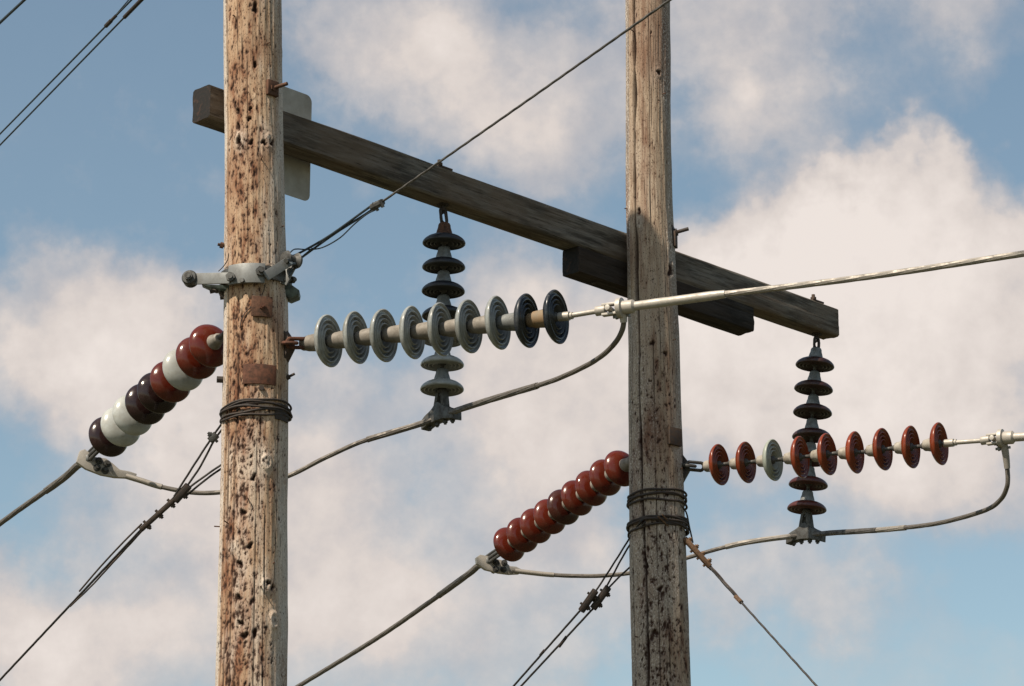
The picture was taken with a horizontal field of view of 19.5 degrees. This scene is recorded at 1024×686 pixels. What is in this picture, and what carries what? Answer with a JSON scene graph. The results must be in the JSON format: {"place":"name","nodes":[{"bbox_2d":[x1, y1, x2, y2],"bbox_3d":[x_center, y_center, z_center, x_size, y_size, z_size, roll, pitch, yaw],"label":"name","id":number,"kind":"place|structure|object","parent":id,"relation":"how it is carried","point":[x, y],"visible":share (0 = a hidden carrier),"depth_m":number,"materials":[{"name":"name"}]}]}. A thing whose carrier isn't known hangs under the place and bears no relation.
{"place":"outdoors","nodes":[
{"label":"outdoors","id":0,"kind":"place"},
{"bbox_2d":[0,0,25,23],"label":"overhead wire","id":1,"kind":"object","parent":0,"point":[20,3],"visible":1,"depth_m":17.11,"materials":[{"name":"grey metal"}]},
{"bbox_2d":[0,0,131,134],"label":"overhead wire","id":2,"kind":"object","parent":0,"point":[109,22],"visible":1,"depth_m":16.96,"materials":[{"name":"black metal"}]},
{"bbox_2d":[0,0,143,145],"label":"overhead wire","id":3,"kind":"object","parent":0,"point":[132,9],"visible":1,"depth_m":17.02,"materials":[{"name":"black metal"}]},
{"bbox_2d":[0,0,1023,685],"label":"sky","id":4,"kind":"structure","parent":0,"point":[811,140],"materials":[{"name":"blue"}]},
{"bbox_3d":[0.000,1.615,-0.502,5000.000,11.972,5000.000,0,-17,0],"label":"ground","id":5,"kind":"structure","parent":0,"visible":0},
{"bbox_2d":[214,0,294,685],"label":"utility pole","id":6,"kind":"object","parent":5,"relation":"on","point":[252,632],"visible":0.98,"depth_m":13.35,"materials":[{"name":"brown wood"}]},
{"bbox_2d":[0,398,292,680],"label":"guy wire","id":7,"kind":"object","parent":6,"relation":"attached to","point":[284,413],"visible":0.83,"depth_m":13.44,"materials":[{"name":"black metal"}]},
{"bbox_2d":[88,324,222,460],"bbox_3d":[-1.689,0.239,14.194,0.213,0.367,1.707,10,-20,-29],"label":"insulator string","id":8,"kind":"object","parent":6,"relation":"attached to","point":[169,382],"visible":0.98,"depth_m":14.11,"materials":[{"name":"multicoloured ceramic"}]},
{"bbox_2d":[0,454,88,526],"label":"power line","id":9,"kind":"object","parent":8,"relation":"attached to","point":[64,477],"visible":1,"depth_m":15.24,"materials":[{"name":"grey metal"}]},
{"bbox_2d":[182,250,302,303],"bbox_3d":[-1.195,-0.288,13.580,0.540,0.197,0.379,-7,-19,22],"label":"pole bracket","id":10,"kind":"object","parent":6,"relation":"attached to","point":[240,273],"visible":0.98,"depth_m":13.47,"materials":[{"name":"metal"}]},
{"bbox_2d":[288,0,671,276],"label":"overhead wire","id":11,"kind":"object","parent":10,"relation":"attached to","point":[375,206],"visible":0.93,"depth_m":13.07,"materials":[{"name":"metal"}]},
{"bbox_2d":[281,289,615,366],"bbox_3d":[-0.266,-0.068,13.204,1.605,0.271,0.249,-7,-19,22],"label":"insulator string","id":12,"kind":"object","parent":6,"relation":"attached to","point":[384,334],"visible":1,"depth_m":13.20,"materials":[{"name":"grey ceramic"}]},
{"bbox_2d":[76,311,629,494],"bbox_3d":[-0.548,0.387,14.174,3.374,0.353,0.962,-13,-22,36],"label":"jumper cable","id":13,"kind":"object","parent":12,"relation":"hanging from","point":[104,467],"visible":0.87,"depth_m":14.66,"materials":[{"name":"metal"}]},
{"bbox_2d":[614,250,1023,318],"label":"power line","id":14,"kind":"object","parent":12,"relation":"attached to","point":[622,306],"visible":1,"depth_m":12.59,"materials":[{"name":"metal"}]},
{"bbox_2d":[624,0,690,685],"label":"utility pole","id":15,"kind":"object","parent":5,"relation":"on","point":[660,645],"visible":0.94,"depth_m":15.48,"materials":[{"name":"brown wood"}]},
{"bbox_2d":[192,85,838,339],"bbox_3d":[0.190,-0.626,15.499,0.131,0.210,4.711,-16,-23,42],"label":"crossarm","id":16,"kind":"object","parent":15,"relation":"attached to","point":[348,155],"visible":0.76,"depth_m":15.12,"materials":[{"name":"grey wood"}]},
{"bbox_2d":[282,86,311,200],"bbox_3d":[-1.109,-0.988,14.325,0.042,0.548,0.417,-16,-23,42],"label":"sign plate","id":17,"kind":"object","parent":16,"relation":"attached to","point":[296,174],"visible":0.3,"depth_m":14.41,"materials":[{"name":"grey metal"}]},
{"bbox_2d":[420,202,465,430],"bbox_3d":[-0.342,-0.151,14.783,0.221,1.171,0.245,0,-17,0],"label":"insulator string","id":18,"kind":"object","parent":16,"relation":"hanging from","point":[442,387],"visible":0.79,"depth_m":14.74,"materials":[{"name":"black ceramic"}]},
{"bbox_2d":[786,332,833,545],"bbox_3d":[1.681,0.529,16.826,0.294,1.256,0.243,0,-17,0],"label":"insulator string","id":19,"kind":"object","parent":16,"relation":"hanging from","point":[812,410],"visible":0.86,"depth_m":16.78,"materials":[{"name":"ceramic"}]},
{"bbox_2d":[485,450,628,562],"bbox_3d":[0.273,0.888,16.091,0.206,0.371,1.690,10,-20,-29],"label":"insulator string","id":20,"kind":"object","parent":15,"relation":"attached to","point":[568,503],"visible":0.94,"depth_m":16.02,"materials":[{"name":"brown ceramic"}]},
{"bbox_2d":[295,557,488,685],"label":"power line","id":21,"kind":"object","parent":20,"relation":"attached to","point":[472,570],"visible":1,"depth_m":17.50,"materials":[{"name":"grey metal"}]},
{"bbox_2d":[513,488,689,685],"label":"guy wire","id":22,"kind":"object","parent":15,"relation":"attached to","point":[594,598],"visible":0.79,"depth_m":15.34,"materials":[{"name":"black metal"}]},
{"bbox_2d":[562,246,753,335],"bbox_3d":[0.800,-0.270,16.049,0.127,0.156,1.430,-16,-23,41],"label":"brace timber","id":23,"kind":"object","parent":15,"relation":"attached to","point":[593,269],"visible":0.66,"depth_m":15.86,"materials":[{"name":"black wood"}]},
{"bbox_2d":[657,505,817,685],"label":"guy wire","id":24,"kind":"object","parent":15,"relation":"attached to","point":[704,560],"visible":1,"depth_m":15.16,"materials":[{"name":"metal"}]},
{"bbox_2d":[682,422,996,484],"bbox_3d":[1.650,0.556,15.082,1.705,0.254,0.219,-9,-19,26],"label":"insulator string","id":25,"kind":"object","parent":15,"relation":"attached to","point":[771,459],"visible":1,"depth_m":15.09,"materials":[{"name":"red ceramic"}]},
{"bbox_2d":[475,444,1010,577],"bbox_3d":[1.465,1.039,16.081,3.415,0.316,1.142,-14,-22,37],"label":"jumper cable","id":26,"kind":"object","parent":25,"relation":"hanging from","point":[498,566],"visible":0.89,"depth_m":16.67,"materials":[{"name":"metal"}]},
{"bbox_2d":[996,429,1023,446],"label":"power line","id":27,"kind":"object","parent":25,"relation":"attached to","point":[1006,437],"visible":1,"depth_m":14.65,"materials":[{"name":"metal"}]}
]}

